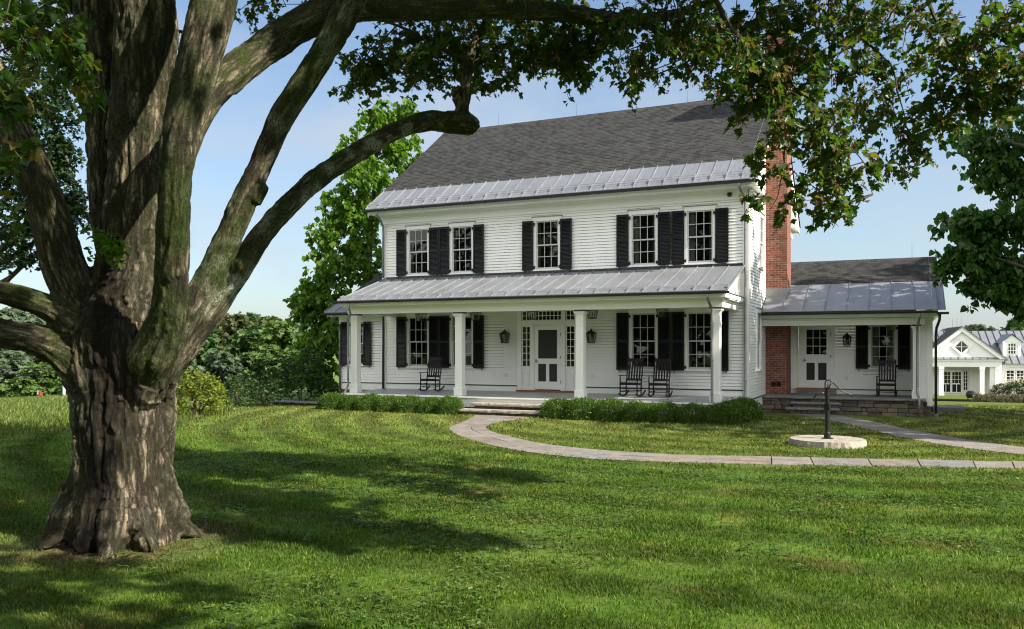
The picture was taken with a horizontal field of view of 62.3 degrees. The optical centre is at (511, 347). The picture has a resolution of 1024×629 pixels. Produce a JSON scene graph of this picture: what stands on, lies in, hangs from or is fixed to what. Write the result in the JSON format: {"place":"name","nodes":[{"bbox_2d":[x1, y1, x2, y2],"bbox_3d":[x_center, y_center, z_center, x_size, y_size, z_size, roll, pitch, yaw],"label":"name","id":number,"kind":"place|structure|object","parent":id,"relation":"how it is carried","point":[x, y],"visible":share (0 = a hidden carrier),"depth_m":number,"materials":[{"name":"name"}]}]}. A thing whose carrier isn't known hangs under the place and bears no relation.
{"place":"outdoors","nodes":[
{"label":"outdoors","id":0,"kind":"place"},
{"bbox_2d":[0,368,56,374],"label":"overhead wires","id":1,"kind":"object","parent":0,"point":[25,368],"visible":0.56,"depth_m":51.99,"materials":[{"name":"metal"}]},
{"bbox_2d":[23,316,336,340],"bbox_3d":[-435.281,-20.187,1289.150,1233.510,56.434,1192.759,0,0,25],"label":"hills","id":2,"kind":"structure","parent":0,"point":[293,332],"depth_m":1241.47,"materials":[{"name":"green plant"}]},
{"bbox_2d":[0,348,1023,628],"bbox_3d":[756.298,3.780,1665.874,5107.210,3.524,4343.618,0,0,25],"label":"lawn","id":3,"kind":"structure","parent":0,"point":[634,566],"depth_m":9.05,"materials":[{"name":"green plant"}]},
{"bbox_2d":[0,379,22,396],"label":"woodland tree","id":4,"kind":"object","parent":3,"relation":"on","point":[8,388],"visible":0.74,"depth_m":54.04,"materials":[{"name":"green plant"}]},
{"bbox_2d":[0,306,24,351],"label":"woodland tree","id":5,"kind":"object","parent":3,"relation":"on","point":[6,313],"visible":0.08,"depth_m":66.12,"materials":[{"name":"green plant"}]},
{"bbox_2d":[0,350,35,383],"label":"woodland tree","id":6,"kind":"object","parent":3,"relation":"on","point":[13,359],"visible":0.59,"depth_m":57.26,"materials":[{"name":"green plant"}]},
{"bbox_2d":[9,307,45,360],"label":"woodland tree","id":7,"kind":"object","parent":3,"relation":"on","point":[31,318],"visible":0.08,"depth_m":68.97,"materials":[{"name":"green plant"}]},
{"bbox_2d":[11,363,60,396],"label":"bush","id":8,"kind":"object","parent":3,"relation":"on","point":[45,383],"visible":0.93,"depth_m":54.41,"materials":[{"name":"green plant"}]},
{"bbox_2d":[25,352,49,364],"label":"woodland tree","id":9,"kind":"object","parent":3,"relation":"on","point":[37,361],"visible":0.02,"depth_m":60.73,"materials":[{"name":"green plant"}]},
{"bbox_2d":[0,35,91,281],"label":"dark maple tree","id":10,"kind":"object","parent":3,"relation":"on","point":[61,158],"visible":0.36,"depth_m":19.92,"materials":[{"name":"green plant"}]},
{"bbox_2d":[54,383,67,395],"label":"woodland tree","id":11,"kind":"object","parent":3,"relation":"on","point":[59,389],"visible":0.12,"depth_m":54.39,"materials":[{"name":"green plant"}]},
{"bbox_2d":[177,357,204,389],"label":"woodland tree","id":12,"kind":"object","parent":3,"relation":"on","point":[193,366],"visible":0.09,"depth_m":55.49,"materials":[{"name":"green plant"}]},
{"bbox_2d":[176,363,227,415],"bbox_3d":[-9.518,1.324,25.507,1.969,1.720,1.118,0,0,1],"label":"pale shrub","id":13,"kind":"object","parent":3,"relation":"on","point":[190,384],"visible":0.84,"depth_m":25.44,"materials":[{"name":"green plant"}]},
{"bbox_2d":[195,328,220,367],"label":"woodland tree","id":14,"kind":"object","parent":3,"relation":"on","point":[206,347],"visible":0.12,"depth_m":59.30,"materials":[{"name":"green plant"}]},
{"bbox_2d":[195,349,245,389],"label":"woodland tree","id":15,"kind":"object","parent":3,"relation":"on","point":[222,364],"visible":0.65,"depth_m":49.89,"materials":[{"name":"green plant"}]},
{"bbox_2d":[216,363,257,405],"bbox_3d":[-9.982,1.400,30.404,1.621,1.687,1.090,0,0,-4],"label":"dark shrub","id":16,"kind":"object","parent":3,"relation":"on","point":[235,380],"visible":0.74,"depth_m":30.45,"materials":[{"name":"green plant"}]},
{"bbox_2d":[211,311,263,350],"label":"woodland tree","id":17,"kind":"object","parent":3,"relation":"on","point":[228,325],"visible":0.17,"depth_m":71.07,"materials":[{"name":"green plant"}]},
{"bbox_2d":[224,322,265,356],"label":"woodland tree","id":18,"kind":"object","parent":3,"relation":"on","point":[242,341],"visible":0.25,"depth_m":65.15,"materials":[{"name":"green plant"}]},
{"bbox_2d":[244,312,260,320],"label":"woodland tree","id":19,"kind":"object","parent":3,"relation":"on","point":[251,315],"visible":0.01,"depth_m":85.41,"materials":[{"name":"green plant"}]},
{"bbox_2d":[230,350,275,390],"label":"woodland tree","id":20,"kind":"object","parent":3,"relation":"on","point":[246,360],"visible":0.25,"depth_m":51.39,"materials":[{"name":"green plant"}]},
{"bbox_2d":[230,371,293,406],"bbox_3d":[-8.741,1.519,29.580,2.214,1.370,1.402,0,0,-1],"label":"leafy shrub","id":21,"kind":"object","parent":3,"relation":"on","point":[257,397],"visible":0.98,"depth_m":29.47,"materials":[{"name":"green plant"}]},
{"bbox_2d":[231,350,293,400],"bbox_3d":[-9.971,1.192,34.042,2.731,2.180,1.459,0,0,6],"label":"dark shrub","id":22,"kind":"object","parent":3,"relation":"on","point":[274,363],"visible":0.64,"depth_m":33.94,"materials":[{"name":"green plant"}]},
{"bbox_2d":[253,315,282,324],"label":"woodland tree","id":23,"kind":"object","parent":3,"relation":"on","point":[263,320],"visible":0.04,"depth_m":79.16,"materials":[{"name":"green plant"}]},
{"bbox_2d":[252,319,301,358],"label":"woodland tree","id":24,"kind":"object","parent":3,"relation":"on","point":[277,336],"visible":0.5,"depth_m":57.29,"materials":[{"name":"green plant"}]},
{"bbox_2d":[263,355,304,390],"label":"woodland tree","id":25,"kind":"object","parent":3,"relation":"on","point":[265,380],"visible":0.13,"depth_m":49.22,"materials":[{"name":"green plant"}]},
{"bbox_2d":[269,400,328,404],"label":"stone wall","id":26,"kind":"structure","parent":3,"relation":"on","point":[286,402],"depth_m":30.29,"materials":[{"name":"grey stone"}]},
{"bbox_2d":[270,344,338,400],"bbox_3d":[-8.027,1.055,33.001,2.750,2.354,1.480,0,0,-7],"label":"dark shrub","id":27,"kind":"object","parent":3,"relation":"on","point":[294,367],"visible":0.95,"depth_m":32.92,"materials":[{"name":"green plant"}]},
{"bbox_2d":[316,392,346,409],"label":"boxwood bush","id":28,"kind":"object","parent":3,"relation":"on","point":[335,401],"visible":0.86,"depth_m":27.60,"materials":[{"name":"green plant"}]},
{"bbox_2d":[338,394,362,410],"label":"boxwood bush","id":29,"kind":"object","parent":3,"relation":"on","point":[349,400],"visible":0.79,"depth_m":27.23,"materials":[{"name":"green plant"}]},
{"bbox_2d":[282,97,423,396],"bbox_3d":[-6.663,-4.252,37.852,5.388,14.173,5.810,0,0,25],"label":"catalpa tree","id":30,"kind":"object","parent":3,"relation":"on","point":[309,303],"visible":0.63,"depth_m":36.77,"materials":[{"name":"green plant"}]},
{"bbox_2d":[354,392,386,410],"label":"boxwood bush","id":31,"kind":"object","parent":3,"relation":"on","point":[370,399],"visible":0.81,"depth_m":26.94,"materials":[{"name":"green plant"}]},
{"bbox_2d":[374,393,405,411],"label":"boxwood bush","id":32,"kind":"object","parent":3,"relation":"on","point":[386,400],"visible":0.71,"depth_m":26.65,"materials":[{"name":"green plant"}]},
{"bbox_2d":[394,394,426,412],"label":"boxwood bush","id":33,"kind":"object","parent":3,"relation":"on","point":[407,401],"visible":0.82,"depth_m":26.35,"materials":[{"name":"green plant"}]},
{"bbox_2d":[417,395,443,413],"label":"boxwood bush","id":34,"kind":"object","parent":3,"relation":"on","point":[431,401],"visible":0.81,"depth_m":26.06,"materials":[{"name":"green plant"}]},
{"bbox_2d":[435,393,464,414],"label":"boxwood bush","id":35,"kind":"object","parent":3,"relation":"on","point":[456,402],"visible":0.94,"depth_m":25.69,"materials":[{"name":"green plant"}]},
{"bbox_2d":[57,461,925,544],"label":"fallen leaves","id":36,"kind":"object","parent":3,"relation":"on","point":[514,541],"visible":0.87,"depth_m":11.08,"materials":[{"name":"brown plant"}]},
{"bbox_2d":[0,0,1023,559],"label":"maple tree","id":37,"kind":"object","parent":3,"relation":"on","point":[132,316],"visible":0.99,"depth_m":8.95,"materials":[{"name":"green plant"}]},
{"bbox_2d":[539,397,579,418],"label":"boxwood bush","id":38,"kind":"object","parent":3,"relation":"on","point":[552,404],"visible":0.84,"depth_m":24.16,"materials":[{"name":"green plant"}]},
{"bbox_2d":[563,397,603,419],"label":"boxwood bush","id":39,"kind":"object","parent":3,"relation":"on","point":[585,405],"visible":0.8,"depth_m":23.80,"materials":[{"name":"green plant"}]},
{"bbox_2d":[588,397,630,421],"bbox_3d":[2.729,1.737,23.742,1.210,0.738,1.104,0,0,44],"label":"boxwood bush","id":40,"kind":"object","parent":3,"relation":"on","point":[601,405],"visible":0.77,"depth_m":23.47,"materials":[{"name":"green plant"}]},
{"bbox_2d":[616,398,654,422],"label":"boxwood bush","id":41,"kind":"object","parent":3,"relation":"on","point":[633,407],"visible":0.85,"depth_m":23.15,"materials":[{"name":"green plant"}]},
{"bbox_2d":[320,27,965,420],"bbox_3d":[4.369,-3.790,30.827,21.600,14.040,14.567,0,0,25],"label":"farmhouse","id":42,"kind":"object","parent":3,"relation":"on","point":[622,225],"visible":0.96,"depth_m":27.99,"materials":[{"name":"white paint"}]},
{"bbox_2d":[346,319,380,365],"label":"window","id":43,"kind":"structure","parent":42,"relation":"in","point":[362,320],"depth_m":31.85,"materials":[{"name":"paint"}]},
{"bbox_2d":[404,313,430,367],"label":"window","id":44,"kind":"structure","parent":42,"relation":"in","point":[417,332],"depth_m":30.99,"materials":[{"name":"paint"}]},
{"bbox_2d":[405,224,430,276],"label":"window","id":45,"kind":"structure","parent":42,"relation":"in","point":[417,238],"depth_m":30.44,"materials":[{"name":"paint"}]},
{"bbox_2d":[415,313,426,320],"bbox_3d":[-3.099,-1.077,28.826,0.300,0.387,0.300,0,0,25],"label":"hanging lantern","id":46,"kind":"object","parent":42,"relation":"hanging from","point":[417,315],"visible":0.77,"depth_m":28.82,"materials":[{"name":"brown metal"}]},
{"bbox_2d":[419,356,444,390],"bbox_3d":[-2.752,0.902,29.054,0.602,1.194,0.957,0,0,17],"label":"rocking chair","id":47,"kind":"object","parent":42,"relation":"on","point":[434,359],"visible":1,"depth_m":29.23,"materials":[{"name":"black paint"}]},
{"bbox_2d":[447,221,487,274],"bbox_3d":[-1.595,-3.355,29.822,1.280,2.110,0.835,0,0,25],"label":"window","id":48,"kind":"structure","parent":42,"relation":"in","point":[461,233],"depth_m":29.69,"materials":[{"name":"paint"}]},
{"bbox_2d":[449,313,487,368],"bbox_3d":[-1.595,-0.145,29.822,1.280,2.250,0.835,0,0,25],"label":"window","id":49,"kind":"structure","parent":42,"relation":"in","point":[468,322],"depth_m":29.68,"materials":[{"name":"paint"}]},
{"bbox_2d":[470,312,481,320],"bbox_3d":[-1.199,-1.077,27.953,0.300,0.387,0.300,0,0,25],"label":"hanging lantern","id":50,"kind":"object","parent":42,"relation":"hanging from","point":[472,316],"visible":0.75,"depth_m":27.95,"materials":[{"name":"brown metal"}]},
{"bbox_2d":[499,330,509,342],"bbox_3d":[-0.246,-0.370,28.663,0.280,0.460,0.290,0,0,25],"label":"wall lantern","id":51,"kind":"object","parent":42,"relation":"attached to","point":[505,332],"depth_m":28.65,"materials":[{"name":"brown metal"}]},
{"bbox_2d":[526,311,537,319],"bbox_3d":[0.654,-1.077,27.102,0.300,0.387,0.300,0,0,25],"label":"hanging lantern","id":52,"kind":"object","parent":42,"relation":"hanging from","point":[529,315],"visible":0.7,"depth_m":27.09,"materials":[{"name":"brown metal"}]},
{"bbox_2d":[531,215,562,270],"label":"window","id":53,"kind":"structure","parent":42,"relation":"in","point":[546,230],"depth_m":28.43,"materials":[{"name":"paint"}]},
{"bbox_2d":[534,325,560,389],"bbox_3d":[1.181,0.335,28.116,0.960,2.130,0.096,0,0,25],"label":"door","id":54,"kind":"structure","parent":42,"relation":"in","point":[547,338],"depth_m":28.13,"materials":[{"name":"paint"}]},
{"bbox_2d":[586,329,596,342],"bbox_3d":[2.562,-0.370,27.373,0.280,0.460,0.290,0,0,25],"label":"wall lantern","id":55,"kind":"object","parent":42,"relation":"attached to","point":[591,332],"depth_m":27.34,"materials":[{"name":"metal"}]},
{"bbox_2d":[587,310,597,318],"bbox_3d":[2.490,-1.077,26.258,0.300,0.387,0.300,0,0,25],"label":"hanging lantern","id":56,"kind":"object","parent":42,"relation":"hanging from","point":[588,316],"visible":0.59,"depth_m":26.28,"materials":[{"name":"brown metal"}]},
{"bbox_2d":[618,357,645,395],"bbox_3d":[3.699,0.902,26.058,0.602,1.194,0.957,0,0,27],"label":"rocking chair","id":57,"kind":"object","parent":42,"relation":"on","point":[635,360],"visible":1,"depth_m":26.19,"materials":[{"name":"black paint"}]},
{"bbox_2d":[627,208,659,266],"bbox_3d":[4.311,-3.355,27.108,1.280,2.110,0.835,0,0,25],"label":"window","id":58,"kind":"structure","parent":42,"relation":"in","point":[643,223],"depth_m":26.97,"materials":[{"name":"paint"}]},
{"bbox_2d":[628,309,665,375],"bbox_3d":[4.311,-0.145,27.108,1.280,2.250,0.835,0,0,25],"label":"window","id":59,"kind":"structure","parent":42,"relation":"in","point":[643,323],"depth_m":27.44,"materials":[{"name":"paint"}]},
{"bbox_2d":[647,357,672,396],"bbox_3d":[4.490,0.902,25.640,0.602,1.194,0.957,0,0,22],"label":"rocking chair","id":60,"kind":"object","parent":42,"relation":"on","point":[667,389],"visible":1,"depth_m":25.79,"materials":[{"name":"black paint"}]},
{"bbox_2d":[656,308,667,317],"bbox_3d":[4.489,-1.077,25.340,0.300,0.387,0.300,0,0,25],"label":"hanging lantern","id":61,"kind":"object","parent":42,"relation":"hanging from","point":[658,314],"visible":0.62,"depth_m":25.32,"materials":[{"name":"brown metal"}]},
{"bbox_2d":[682,204,717,264],"bbox_3d":[5.928,-3.355,26.365,1.280,2.110,0.835,0,0,25],"label":"window","id":62,"kind":"structure","parent":42,"relation":"in","point":[699,220],"depth_m":26.22,"materials":[{"name":"paint"}]},
{"bbox_2d":[684,308,725,376],"bbox_3d":[5.928,-0.145,26.365,1.280,2.250,0.835,0,0,25],"label":"window","id":63,"kind":"structure","parent":42,"relation":"in","point":[697,329],"depth_m":26.32,"materials":[{"name":"paint"}]},
{"bbox_2d":[731,307,762,373],"bbox_3d":[7.603,-0.150,27.332,0.835,2.300,1.280,0,0,25],"label":"wall siding","id":64,"kind":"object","parent":42,"relation":"in","point":[758,316],"depth_m":26.92,"materials":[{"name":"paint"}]},
{"bbox_2d":[734,211,765,269],"bbox_3d":[7.828,-3.370,27.823,0.835,2.120,1.280,0,0,25],"label":"window","id":65,"kind":"structure","parent":42,"relation":"in","point":[761,215],"depth_m":27.74,"materials":[{"name":"paint"}]},
{"bbox_2d":[802,326,830,387],"bbox_3d":[10.512,0.315,29.167,0.930,2.130,0.596,0,0,25],"label":"door","id":66,"kind":"structure","parent":42,"relation":"in","point":[816,340],"depth_m":29.05,"materials":[{"name":"paint"}]},
{"bbox_2d":[842,333,851,345],"bbox_3d":[11.252,-0.260,28.443,0.280,0.460,0.290,0,0,25],"label":"wall lantern","id":67,"kind":"object","parent":42,"relation":"attached to","point":[847,335],"depth_m":28.41,"materials":[{"name":"metal"}]},
{"bbox_2d":[863,325,898,374],"bbox_3d":[12.456,0.030,28.428,1.220,1.920,0.835,0,0,25],"label":"window","id":68,"kind":"structure","parent":42,"relation":"in","point":[882,344],"depth_m":28.24,"materials":[{"name":"paint"}]},
{"bbox_2d":[876,359,897,396],"bbox_3d":[12.073,0.983,27.273,0.602,1.194,0.957,0,0,28],"label":"rocking chair","id":69,"kind":"object","parent":42,"relation":"on","point":[879,380],"visible":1,"depth_m":27.44,"materials":[{"name":"black paint"}]},
{"bbox_2d":[644,399,684,423],"bbox_3d":[4.156,1.755,23.129,1.150,0.687,1.004,0,0,-34],"label":"boxwood bush","id":70,"kind":"object","parent":3,"relation":"on","point":[668,408],"visible":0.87,"depth_m":22.86,"materials":[{"name":"green plant"}]},
{"bbox_2d":[674,400,711,423],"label":"boxwood bush","id":71,"kind":"object","parent":3,"relation":"on","point":[691,407],"visible":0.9,"depth_m":22.59,"materials":[{"name":"green plant"}]},
{"bbox_2d":[701,401,742,424],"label":"boxwood bush","id":72,"kind":"object","parent":3,"relation":"on","point":[713,410],"visible":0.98,"depth_m":22.28,"materials":[{"name":"green plant"}]},
{"bbox_2d":[712,397,751,422],"bbox_3d":[5.947,1.715,23.013,1.122,0.760,0.955,0,0,-10],"label":"boxwood bush","id":73,"kind":"object","parent":3,"relation":"on","point":[744,412],"visible":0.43,"depth_m":22.81,"materials":[{"name":"green plant"}]},
{"bbox_2d":[730,396,763,420],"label":"boxwood bush","id":74,"kind":"object","parent":3,"relation":"on","point":[757,415],"visible":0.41,"depth_m":23.49,"materials":[{"name":"green plant"}]},
{"bbox_2d":[788,435,866,448],"bbox_3d":[6.568,1.992,17.667,1.542,0.177,1.535,0,0,25],"label":"millstone","id":75,"kind":"object","parent":3,"relation":"on","point":[839,442],"visible":0.85,"depth_m":17.27,"materials":[{"name":"stone"}]},
{"bbox_2d":[814,379,852,438],"bbox_3d":[6.701,1.286,17.643,0.807,1.237,0.229,0,0,11],"label":"hand pump","id":76,"kind":"object","parent":75,"relation":"on","point":[827,409],"visible":1,"depth_m":17.63,"materials":[{"name":"metal"}]},
{"bbox_2d":[966,391,975,401],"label":"grill","id":77,"kind":"object","parent":3,"relation":"on","point":[969,394],"visible":0.72,"depth_m":75.75,"materials":[{"name":"metal"}]},
{"bbox_2d":[927,99,1023,323],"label":"broadleaf tree","id":78,"kind":"object","parent":3,"relation":"on","point":[978,238],"visible":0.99,"depth_m":22.97,"materials":[{"name":"green plant"}]},
{"bbox_2d":[964,323,987,330],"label":"background tree","id":79,"kind":"object","parent":3,"relation":"on","point":[977,327],"visible":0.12,"depth_m":149.19,"materials":[{"name":"green plant"}]},
{"bbox_2d":[933,326,1023,395],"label":"outbuilding","id":80,"kind":"structure","parent":3,"relation":"on","point":[980,362],"depth_m":80.09,"materials":[{"name":"white paint"}]},
{"bbox_2d":[944,371,950,392],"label":"door","id":81,"kind":"structure","parent":80,"relation":"in","point":[947,374],"depth_m":82.46,"materials":[{"name":"paint"}]},
{"bbox_2d":[951,371,961,392],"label":"door","id":82,"kind":"structure","parent":80,"relation":"in","point":[956,376],"depth_m":82.22,"materials":[{"name":"paint"}]},
{"bbox_2d":[952,338,971,355],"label":"window","id":83,"kind":"structure","parent":80,"relation":"in","point":[961,346],"depth_m":79.98,"materials":[{"name":"paint"}]},
{"bbox_2d":[1005,369,1014,383],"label":"window","id":84,"kind":"structure","parent":80,"relation":"in","point":[1009,373],"depth_m":79.29,"materials":[{"name":"paint"}]},
{"bbox_2d":[1015,370,1023,379],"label":"window","id":85,"kind":"structure","parent":80,"relation":"in","point":[1018,373],"depth_m":79.07,"materials":[{"name":"paint"}]},
{"bbox_2d":[971,393,986,401],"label":"lavender plant","id":86,"kind":"object","parent":3,"relation":"on","point":[976,396],"visible":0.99,"depth_m":72.75,"materials":[{"name":"green plant"}]},
{"bbox_2d":[976,393,992,401],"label":"lavender plant","id":87,"kind":"object","parent":3,"relation":"on","point":[987,397],"visible":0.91,"depth_m":72.67,"materials":[{"name":"green plant"}]},
{"bbox_2d":[986,393,999,401],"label":"lavender plant","id":88,"kind":"object","parent":3,"relation":"on","point":[994,398],"visible":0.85,"depth_m":72.69,"materials":[{"name":"green plant"}]},
{"bbox_2d":[987,326,1005,330],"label":"background tree","id":89,"kind":"object","parent":3,"relation":"on","point":[990,328],"depth_m":149.95,"materials":[{"name":"green plant"}]},
{"bbox_2d":[992,394,1004,402],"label":"lavender plant","id":90,"kind":"object","parent":3,"relation":"on","point":[1000,397],"visible":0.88,"depth_m":72.68,"materials":[{"name":"green plant"}]},
{"bbox_2d":[988,379,1020,402],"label":"hydrangea bush","id":91,"kind":"object","parent":3,"relation":"on","point":[998,389],"visible":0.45,"depth_m":75.70,"materials":[{"name":"green plant"}]},
{"bbox_2d":[998,393,1011,402],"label":"lavender plant","id":92,"kind":"object","parent":3,"relation":"on","point":[1005,397],"visible":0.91,"depth_m":72.63,"materials":[{"name":"green plant"}]},
{"bbox_2d":[1004,393,1017,402],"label":"lavender plant","id":93,"kind":"object","parent":3,"relation":"on","point":[1012,396],"visible":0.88,"depth_m":72.69,"materials":[{"name":"green plant"}]},
{"bbox_2d":[999,376,1023,402],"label":"hydrangea bush","id":94,"kind":"object","parent":3,"relation":"on","point":[1018,384],"visible":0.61,"depth_m":74.71,"materials":[{"name":"green plant"}]},
{"bbox_2d":[1005,318,1023,330],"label":"background tree","id":95,"kind":"object","parent":3,"relation":"on","point":[1011,325],"visible":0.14,"depth_m":128.97,"materials":[{"name":"green plant"}]},
{"bbox_2d":[1010,394,1023,402],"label":"lavender plant","id":96,"kind":"object","parent":3,"relation":"on","point":[1019,399],"visible":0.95,"depth_m":72.70,"materials":[{"name":"green plant"}]},
{"bbox_2d":[0,0,1023,347],"label":"sky","id":97,"kind":"structure","parent":0,"point":[895,221],"materials":[{"name":"blue"}]},
{"bbox_2d":[88,451,1023,628],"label":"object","id":98,"kind":"object","parent":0,"point":[306,620],"visible":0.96,"depth_m":9.95,"materials":[{"name":"green plant"}]},
{"bbox_2d":[449,415,1023,468],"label":"path","id":99,"kind":"structure","parent":0,"point":[481,432],"depth_m":15.50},
{"bbox_2d":[790,413,1023,454],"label":"path","id":100,"kind":"structure","parent":0,"point":[922,436],"depth_m":19.16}
]}

